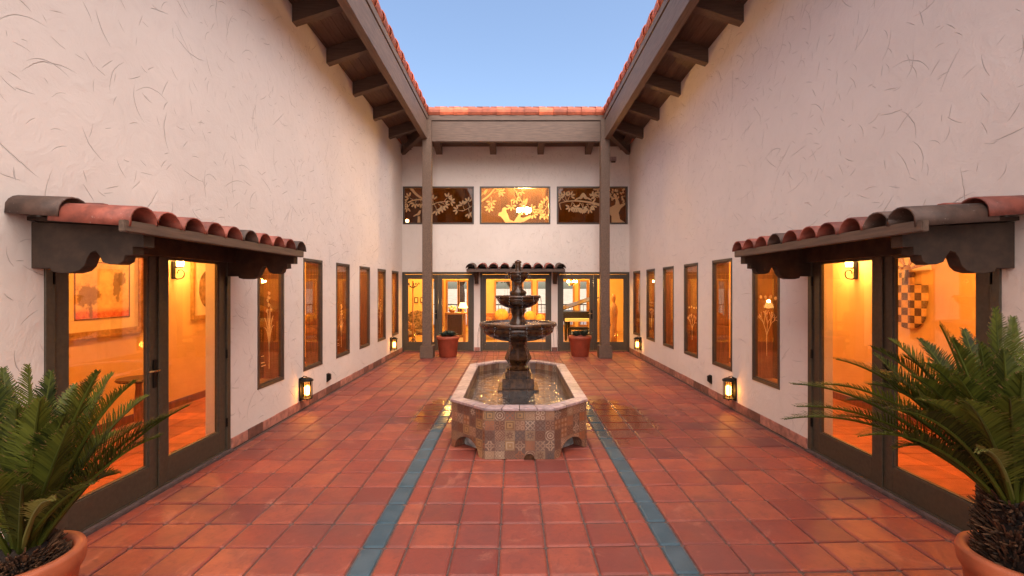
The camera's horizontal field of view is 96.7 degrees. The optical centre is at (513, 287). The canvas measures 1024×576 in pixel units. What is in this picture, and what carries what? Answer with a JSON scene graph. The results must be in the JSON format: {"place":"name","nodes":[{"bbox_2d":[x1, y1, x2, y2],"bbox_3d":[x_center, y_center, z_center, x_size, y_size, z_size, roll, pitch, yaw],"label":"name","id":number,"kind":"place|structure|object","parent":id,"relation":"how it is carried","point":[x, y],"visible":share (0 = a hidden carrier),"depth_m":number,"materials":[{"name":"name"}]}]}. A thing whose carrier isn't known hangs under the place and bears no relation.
{"place":"outdoors","nodes":[
{"label":"outdoors","id":0,"kind":"place"},
{"bbox_2d":[408,323,416,341],"bbox_3d":[-3.229,1.225,13.547,0.620,1.043,0.704,0,0,-19],"label":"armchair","id":1,"kind":"object","parent":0,"point":[410,333],"visible":0.13,"depth_m":13.34,"materials":[{"name":"brown fabric"}]},
{"bbox_2d":[460,282,464,311],"bbox_3d":[-3.195,-0.356,26.982,3.268,4.440,3.024,0,0,0],"label":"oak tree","id":2,"kind":"object","parent":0,"point":[462,295],"depth_m":26.87,"materials":[{"name":"plant"}]},
{"bbox_2d":[496,282,509,312],"bbox_3d":[-0.197,-0.209,25.015,3.309,4.149,2.969,0,0,0],"label":"oak tree","id":3,"kind":"object","parent":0,"point":[508,283],"depth_m":24.85,"materials":[{"name":"green plant"}]},
{"bbox_2d":[433,289,585,320],"bbox_3d":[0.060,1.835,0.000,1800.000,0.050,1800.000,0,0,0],"label":"ground","id":4,"kind":"structure","parent":0,"point":[567,296],"depth_m":86.72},
{"bbox_2d":[0,0,428,538],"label":"courtyard wing","id":5,"kind":"structure","parent":4,"relation":"on","point":[294,120],"depth_m":4.97,"materials":[{"name":"white paint"}]},
{"bbox_2d":[69,258,142,340],"bbox_3d":[-4.937,0.030,5.490,0.044,1.120,1.180,0,0,0],"label":"framed painting","id":6,"kind":"object","parent":5,"relation":"attached to","point":[105,299],"visible":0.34,"depth_m":5.52},
{"bbox_2d":[53,255,160,530],"bbox_3d":[-3.055,0.672,3.469,0.108,2.085,0.924,0,0,0],"label":"door","id":7,"kind":"structure","parent":5,"relation":"in","point":[90,507],"depth_m":3.64,"materials":[{"name":"brown metal"}]},
{"bbox_2d":[114,375,142,443],"bbox_3d":[-4.240,1.380,5.150,0.420,0.730,0.420,0,0,0],"label":"pedestal stand","id":8,"kind":"object","parent":5,"relation":"on","point":[138,409],"visible":0.49,"depth_m":5.12,"materials":[{"name":"brown wood"}]},
{"bbox_2d":[4,195,305,278],"bbox_3d":[-2.675,-0.335,3.861,0.769,0.480,2.341,0,0,0],"label":"tiled awning","id":9,"kind":"object","parent":5,"relation":"attached to","point":[72,235],"visible":1,"depth_m":2.88,"materials":[{"name":"brown ceramic"}]},
{"bbox_2d":[171,261,184,279],"bbox_3d":[-4.870,-0.291,6.620,0.177,0.338,0.102,0,0,0],"label":"wall sconce","id":10,"kind":"object","parent":5,"relation":"attached to","point":[180,264],"depth_m":6.61,"materials":[{"name":"white metal"}]},
{"bbox_2d":[163,257,227,483],"bbox_3d":[-3.079,0.672,4.401,0.061,2.085,0.924,0,0,0],"label":"door","id":11,"kind":"structure","parent":5,"relation":"in","point":[175,463],"depth_m":4.48,"materials":[{"name":"brown metal"}]},
{"bbox_2d":[190,262,205,320],"bbox_3d":[-4.937,0.015,7.365,0.044,0.970,0.770,0,0,0],"label":"framed print","id":12,"kind":"object","parent":5,"relation":"attached to","point":[197,291],"visible":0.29,"depth_m":7.12},
{"bbox_2d":[260,273,263,378],"bbox_3d":[-4.798,0.672,9.200,0.315,2.144,1.500,0,0,0],"label":"bookcase","id":13,"kind":"object","parent":5,"relation":"on","point":[261,323],"visible":0.04,"depth_m":8.45,"materials":[{"name":"brown wood"}]},
{"bbox_2d":[257,267,283,389],"bbox_3d":[-3.202,0.390,5.750,0.296,1.658,0.628,0,0,0],"label":"window","id":14,"kind":"structure","parent":5,"relation":"in","point":[273,362],"depth_m":6.05,"materials":[{"name":"brown metal"}]},
{"bbox_2d":[299,376,313,400],"bbox_3d":[-2.967,1.437,6.530,0.183,0.357,0.176,0,0,0],"label":"wall lantern","id":15,"kind":"object","parent":5,"relation":"attached to","point":[306,390],"depth_m":6.51,"materials":[{"name":"black metal"}]},
{"bbox_2d":[303,258,322,371],"bbox_3d":[-3.202,0.390,6.952,0.296,1.658,0.663,0,0,0],"label":"window","id":16,"kind":"structure","parent":5,"relation":"in","point":[314,268],"depth_m":7.27,"materials":[{"name":"brown glass"}]},
{"bbox_2d":[326,373,330,381],"bbox_3d":[-3.031,1.470,7.480,0.055,0.140,0.090,0,0,0],"label":"outlet cover","id":17,"kind":"object","parent":5,"relation":"attached to","point":[328,376],"visible":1,"depth_m":7.45,"materials":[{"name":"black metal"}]},
{"bbox_2d":[336,263,349,358],"bbox_3d":[-3.202,0.390,8.168,0.296,1.658,0.643,0,0,0],"label":"window","id":18,"kind":"structure","parent":5,"relation":"in","point":[342,270],"depth_m":8.47,"materials":[{"name":"brown glass"}]},
{"bbox_2d":[359,266,369,348],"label":"window","id":19,"kind":"structure","parent":5,"relation":"in","point":[364,272],"depth_m":9.67,"materials":[{"name":"brown glass"}]},
{"bbox_2d":[378,269,385,341],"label":"window","id":20,"kind":"structure","parent":5,"relation":"in","point":[381,272],"depth_m":10.87,"materials":[{"name":"glass"}]},
{"bbox_2d":[390,336,397,350],"bbox_3d":[-2.967,1.377,11.300,0.183,0.357,0.176,0,0,0],"label":"wall lantern","id":21,"kind":"object","parent":5,"relation":"attached to","point":[393,344],"depth_m":11.27,"materials":[{"name":"black metal"}]},
{"bbox_2d":[392,271,398,335],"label":"window","id":22,"kind":"structure","parent":5,"relation":"in","point":[395,274],"depth_m":12.07,"materials":[{"name":"orange glass"}]},
{"bbox_2d":[397,106,633,351],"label":"wing","id":23,"kind":"structure","parent":4,"relation":"on","point":[542,161],"depth_m":12.50,"materials":[{"name":"white paint"}]},
{"bbox_2d":[408,281,419,341],"bbox_3d":[-2.919,0.775,13.214,0.400,1.950,0.392,0,0,22],"label":"coat stand","id":24,"kind":"object","parent":23,"relation":"on","point":[412,287],"visible":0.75,"depth_m":13.18,"materials":[{"name":"brown wood"}]},
{"bbox_2d":[408,310,421,341],"bbox_3d":[-2.925,1.225,14.159,0.704,1.043,0.620,0,0,-29],"label":"armchair","id":25,"kind":"object","parent":23,"relation":"on","point":[418,320],"visible":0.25,"depth_m":14.29,"materials":[{"name":"brown fabric"}]},
{"bbox_2d":[404,275,437,349],"bbox_3d":[-2.542,0.672,12.495,0.930,2.085,0.108,0,0,0],"label":"door","id":26,"kind":"structure","parent":23,"relation":"in","point":[407,345],"depth_m":12.50,"materials":[{"name":"wood"}]},
{"bbox_2d":[403,186,473,223],"bbox_3d":[-2.065,-2.270,12.526,1.948,1.038,0.068,0,0,0],"label":"clerestory window","id":27,"kind":"structure","parent":23,"relation":"in","point":[451,204],"depth_m":12.52,"materials":[{"name":"brown glass"}]},
{"bbox_2d":[433,280,443,325],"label":"garden window","id":28,"kind":"structure","parent":23,"relation":"in","point":[433,280],"depth_m":18.44,"materials":[{"name":"orange wood"}]},
{"bbox_2d":[446,280,458,325],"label":"garden window","id":29,"kind":"structure","parent":23,"relation":"in","point":[447,281],"depth_m":18.44,"materials":[{"name":"orange wood"}]},
{"bbox_2d":[438,275,471,349],"bbox_3d":[-1.607,0.672,12.527,0.930,2.085,0.045,0,0,0],"label":"door","id":30,"kind":"structure","parent":23,"relation":"in","point":[461,345],"depth_m":12.50,"materials":[{"name":"wood"}]},
{"bbox_2d":[445,312,466,341],"bbox_3d":[-1.805,1.258,14.225,0.650,0.985,0.450,0,0,0],"label":"console cabinet","id":31,"kind":"object","parent":23,"relation":"on","point":[457,322],"visible":0.69,"depth_m":14.06,"materials":[{"name":"brown wood"}]},
{"bbox_2d":[448,305,455,312],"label":"white flowers","id":32,"kind":"object","parent":31,"relation":"on","point":[450,310],"visible":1,"depth_m":14.11,"materials":[{"name":"plant"}]},
{"bbox_2d":[459,303,467,312],"bbox_3d":[-1.580,0.614,14.250,0.300,0.300,0.300,0,0,0],"label":"table lamp","id":33,"kind":"object","parent":31,"relation":"on","point":[462,305],"visible":1,"depth_m":14.16,"materials":[{"name":"white fabric"}]},
{"bbox_2d":[459,280,467,325],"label":"garden window","id":34,"kind":"structure","parent":23,"relation":"in","point":[459,280],"depth_m":18.44,"materials":[{"name":"orange wood"}]},
{"bbox_2d":[482,275,513,349],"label":"door","id":35,"kind":"structure","parent":23,"relation":"in","point":[489,345],"depth_m":12.50,"materials":[{"name":"wood"}]},
{"bbox_2d":[495,280,510,312],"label":"garden window","id":36,"kind":"structure","parent":23,"relation":"in","point":[495,280],"depth_m":18.44,"materials":[{"name":"orange wood"}]},
{"bbox_2d":[480,186,549,223],"bbox_3d":[0.040,-2.270,12.526,1.938,1.038,0.068,0,0,0],"label":"clerestory window","id":37,"kind":"structure","parent":23,"relation":"in","point":[503,214],"depth_m":12.52,"materials":[{"name":"brown metal"}]},
{"bbox_2d":[486,313,544,334],"bbox_3d":[0.085,1.260,15.775,2.750,0.740,0.950,0,0,0],"label":"sofa","id":38,"kind":"object","parent":23,"relation":"on","point":[492,315],"visible":0.02,"depth_m":16.03,"materials":[{"name":"orange fabric"}]},
{"bbox_2d":[495,309,507,319],"bbox_3d":[-0.420,0.930,15.780,0.484,0.427,0.181,0,0,0],"label":"cushion","id":39,"kind":"object","parent":38,"relation":"on","point":[499,313],"visible":0.84,"depth_m":15.72,"materials":[{"name":"orange fabric"}]},
{"bbox_2d":[525,311,535,319],"bbox_3d":[0.579,0.970,15.780,0.406,0.360,0.177,0,0,0],"label":"cushion","id":40,"kind":"object","parent":38,"relation":"on","point":[530,315],"visible":0.81,"depth_m":15.71,"materials":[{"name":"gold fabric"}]},
{"bbox_2d":[535,314,544,319],"bbox_3d":[0.921,1.050,15.779,0.343,0.309,0.179,0,0,0],"label":"cushion","id":41,"kind":"object","parent":38,"relation":"on","point":[539,317],"visible":0.65,"depth_m":15.71,"materials":[{"name":"fabric"}]},
{"bbox_2d":[466,263,565,283],"bbox_3d":[0.060,-0.404,12.220,2.640,0.588,0.559,0,0,0],"label":"tiled awning","id":42,"kind":"object","parent":23,"relation":"attached to","point":[476,270],"visible":0.94,"depth_m":12.04,"materials":[{"name":"brown ceramic"}]},
{"bbox_2d":[517,207,530,214],"bbox_3d":[0.308,-2.799,13.500,0.440,1.261,0.397,0,0,0],"label":"chandelier","id":43,"kind":"object","parent":23,"relation":"hanging from","point":[524,210],"visible":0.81,"depth_m":13.45,"materials":[{"name":"white glass"}]},
{"bbox_2d":[522,280,532,310],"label":"garden window","id":44,"kind":"structure","parent":23,"relation":"in","point":[531,281],"depth_m":18.44,"materials":[{"name":"orange wood"}]},
{"bbox_2d":[526,275,548,349],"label":"door","id":45,"kind":"structure","parent":23,"relation":"in","point":[530,345],"depth_m":12.50,"materials":[{"name":"wood"}]},
{"bbox_2d":[536,280,544,312],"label":"garden window","id":46,"kind":"structure","parent":23,"relation":"in","point":[537,281],"depth_m":18.44,"materials":[{"name":"orange wood"}]},
{"bbox_2d":[563,280,574,325],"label":"garden window","id":47,"kind":"structure","parent":23,"relation":"in","point":[563,280],"depth_m":18.44,"materials":[{"name":"brown wood"}]},
{"bbox_2d":[567,279,576,285],"bbox_3d":[1.859,-0.726,14.400,0.313,1.309,0.326,0,0,0],"label":"chandelier","id":48,"kind":"object","parent":23,"relation":"hanging from","point":[572,282],"visible":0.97,"depth_m":14.36,"materials":[{"name":"white glass"}]},
{"bbox_2d":[560,275,592,349],"bbox_3d":[1.727,0.672,12.495,0.930,2.085,0.108,0,0,0],"label":"door","id":49,"kind":"structure","parent":23,"relation":"in","point":[563,345],"depth_m":12.50,"materials":[{"name":"wood"}]},
{"bbox_2d":[568,327,588,341],"bbox_3d":[2.050,1.487,14.350,0.620,0.514,0.300,0,0,0],"label":"piano bench","id":50,"kind":"object","parent":23,"relation":"on","point":[577,328],"visible":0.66,"depth_m":14.22,"materials":[{"name":"black paint"}]},
{"bbox_2d":[563,297,598,340],"bbox_3d":[2.210,1.010,15.534,1.200,1.469,1.628,0,0,0],"label":"grand piano","id":51,"kind":"object","parent":23,"relation":"on","point":[569,316],"visible":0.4,"depth_m":14.90,"materials":[{"name":"black paint"}]},
{"bbox_2d":[578,280,587,325],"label":"garden window","id":52,"kind":"structure","parent":23,"relation":"in","point":[579,281],"depth_m":18.44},
{"bbox_2d":[557,186,627,223],"bbox_3d":[2.160,-2.270,12.526,1.948,1.038,0.068,0,0,0],"label":"clerestory window","id":53,"kind":"structure","parent":23,"relation":"in","point":[575,204],"depth_m":12.52,"materials":[{"name":"brown glass"}]},
{"bbox_2d":[593,275,626,349],"bbox_3d":[2.662,0.672,12.527,0.930,2.085,0.045,0,0,0],"label":"door","id":54,"kind":"structure","parent":23,"relation":"in","point":[615,345],"depth_m":12.50,"materials":[{"name":"wood"}]},
{"bbox_2d":[610,157,615,162],"bbox_3d":[2.720,-3.505,12.450,0.180,0.170,0.099,0,0,0],"label":"security box","id":55,"kind":"object","parent":23,"relation":"attached to","point":[612,159],"visible":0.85,"depth_m":12.43,"materials":[{"name":"metal"}]},
{"bbox_2d":[610,294,617,341],"bbox_3d":[2.990,0.959,13.600,0.320,1.570,0.320,0,0,0],"label":"wood sculpture","id":56,"kind":"object","parent":23,"relation":"on","point":[613,319],"visible":0.79,"depth_m":13.53,"materials":[{"name":"brown wood"}]},
{"bbox_2d":[603,0,1023,535],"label":"courtyard wing","id":57,"kind":"structure","parent":4,"relation":"on","point":[740,120],"depth_m":5.21,"materials":[{"name":"white paint"}]},
{"bbox_2d":[633,271,639,335],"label":"window","id":58,"kind":"structure","parent":57,"relation":"in","point":[636,274],"depth_m":12.07,"materials":[{"name":"brown"}]},
{"bbox_2d":[634,336,641,349],"bbox_3d":[3.087,1.377,11.350,0.183,0.357,0.176,0,0,0],"label":"wall lantern","id":59,"kind":"object","parent":57,"relation":"attached to","point":[637,344],"depth_m":11.32,"materials":[{"name":"black metal"}]},
{"bbox_2d":[646,269,654,341],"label":"window","id":60,"kind":"structure","parent":57,"relation":"in","point":[650,273],"depth_m":10.87,"materials":[{"name":"glass"}]},
{"bbox_2d":[663,266,673,348],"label":"window","id":61,"kind":"structure","parent":57,"relation":"in","point":[668,272],"depth_m":9.67,"materials":[{"name":"brown glass"}]},
{"bbox_2d":[684,263,697,358],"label":"window","id":62,"kind":"structure","parent":57,"relation":"in","point":[690,270],"depth_m":8.47,"materials":[{"name":"brown glass"}]},
{"bbox_2d":[707,374,711,383],"bbox_3d":[3.151,1.470,7.330,0.055,0.140,0.090,0,0,0],"label":"outlet cover","id":63,"kind":"object","parent":57,"relation":"attached to","point":[709,378],"visible":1,"depth_m":7.31,"materials":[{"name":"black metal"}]},
{"bbox_2d":[712,258,731,371],"bbox_3d":[3.322,0.390,6.952,0.296,1.658,0.663,0,0,0],"label":"window","id":64,"kind":"structure","parent":57,"relation":"in","point":[720,268],"depth_m":7.27,"materials":[{"name":"brown glass"}]},
{"bbox_2d":[722,376,736,400],"bbox_3d":[3.087,1.437,6.530,0.183,0.357,0.176,0,0,0],"label":"wall lantern","id":65,"kind":"object","parent":57,"relation":"attached to","point":[729,390],"depth_m":6.50,"materials":[{"name":"black metal"}]},
{"bbox_2d":[752,268,779,389],"bbox_3d":[3.322,0.390,5.750,0.296,1.658,0.628,0,0,0],"label":"window","id":66,"kind":"structure","parent":57,"relation":"in","point":[762,284],"depth_m":6.05,"materials":[{"name":"brown metal"}]},
{"bbox_2d":[810,257,877,483],"bbox_3d":[3.198,0.672,4.401,0.061,2.085,0.924,0,0,0],"label":"door","id":67,"kind":"structure","parent":57,"relation":"in","point":[864,463],"depth_m":4.57,"materials":[{"name":"grey metal"}]},
{"bbox_2d":[844,262,857,279],"bbox_3d":[4.989,-0.291,6.740,0.177,0.338,0.102,0,0,0],"label":"wall sconce","id":68,"kind":"object","parent":57,"relation":"attached to","point":[849,265],"depth_m":6.73,"materials":[{"name":"white metal"}]},
{"bbox_2d":[732,195,1023,278],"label":"tiled awning","id":69,"kind":"object","parent":57,"relation":"attached to","point":[973,235],"visible":1,"depth_m":2.89,"materials":[{"name":"red ceramic"}]},
{"bbox_2d":[898,258,931,328],"bbox_3d":[5.010,0.046,5.800,0.070,0.947,0.658,0,0,0],"label":"checkered shield","id":70,"kind":"object","parent":57,"relation":"attached to","point":[913,299],"visible":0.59,"depth_m":5.74,"materials":[{"name":"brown wood"}]},
{"bbox_2d":[881,255,991,530],"bbox_3d":[3.175,0.672,3.469,0.108,2.085,0.924,0,0,0],"label":"door","id":71,"kind":"structure","parent":57,"relation":"in","point":[946,504],"depth_m":3.66,"materials":[{"name":"brown metal"}]},
{"bbox_2d":[433,321,585,324],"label":"terrace","id":72,"kind":"structure","parent":0,"point":[563,323],"depth_m":22.43,"materials":[{"name":"stone"}]},
{"bbox_2d":[433,304,585,324],"bbox_3d":[0.060,1.180,20.000,12.000,0.940,0.040,0,0,0],"label":"terrace railing","id":73,"kind":"object","parent":72,"relation":"on","point":[538,304],"visible":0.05,"depth_m":19.99,"materials":[{"name":"black metal"}]},
{"bbox_2d":[378,0,656,288],"label":"sky","id":74,"kind":"structure","parent":0,"point":[458,53],"materials":[{"name":"blue"}]},
{"bbox_2d":[79,351,962,575],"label":"courtyard paving","id":75,"kind":"structure","parent":0,"point":[710,552],"depth_m":3.70,"materials":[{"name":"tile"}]},
{"bbox_2d":[0,363,189,575],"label":"sago palm","id":76,"kind":"object","parent":75,"relation":"on","point":[45,456],"visible":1,"depth_m":1.97,"materials":[{"name":"plant"}]},
{"bbox_2d":[420,119,434,358],"bbox_3d":[-2.155,-1.219,11.380,0.320,5.922,0.320,0,0,0],"label":"porch post","id":77,"kind":"object","parent":75,"relation":"on","point":[427,348],"visible":0.89,"depth_m":11.27,"materials":[{"name":"brown wood"}]},
{"bbox_2d":[436,330,459,357],"bbox_3d":[-1.670,1.410,11.580,0.590,0.662,0.590,0,0,0],"label":"succulent pot","id":78,"kind":"object","parent":75,"relation":"on","point":[447,340],"visible":1,"depth_m":11.38,"materials":[{"name":"red ceramic"}]},
{"bbox_2d":[450,260,587,459],"bbox_3d":[0.060,0.681,6.160,1.514,2.122,3.084,0,0,0],"label":"tiered fountain","id":79,"kind":"object","parent":75,"relation":"on","point":[517,403],"visible":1,"depth_m":5.36,"materials":[{"name":"tile"}]},
{"bbox_2d":[568,329,591,356],"bbox_3d":[1.726,1.397,11.660,0.643,0.688,0.590,0,0,0],"label":"succulent pot","id":80,"kind":"object","parent":75,"relation":"on","point":[579,343],"visible":1,"depth_m":11.47,"materials":[{"name":"red ceramic"}]},
{"bbox_2d":[597,119,611,358],"bbox_3d":[2.275,-1.219,11.380,0.320,5.922,0.320,0,0,0],"label":"porch post","id":81,"kind":"object","parent":75,"relation":"on","point":[604,348],"visible":0.89,"depth_m":11.27,"materials":[{"name":"wood"}]},
{"bbox_2d":[781,306,1023,575],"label":"sago palm","id":82,"kind":"object","parent":75,"relation":"on","point":[971,413],"visible":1,"depth_m":1.98,"materials":[{"name":"plant"}]}
]}

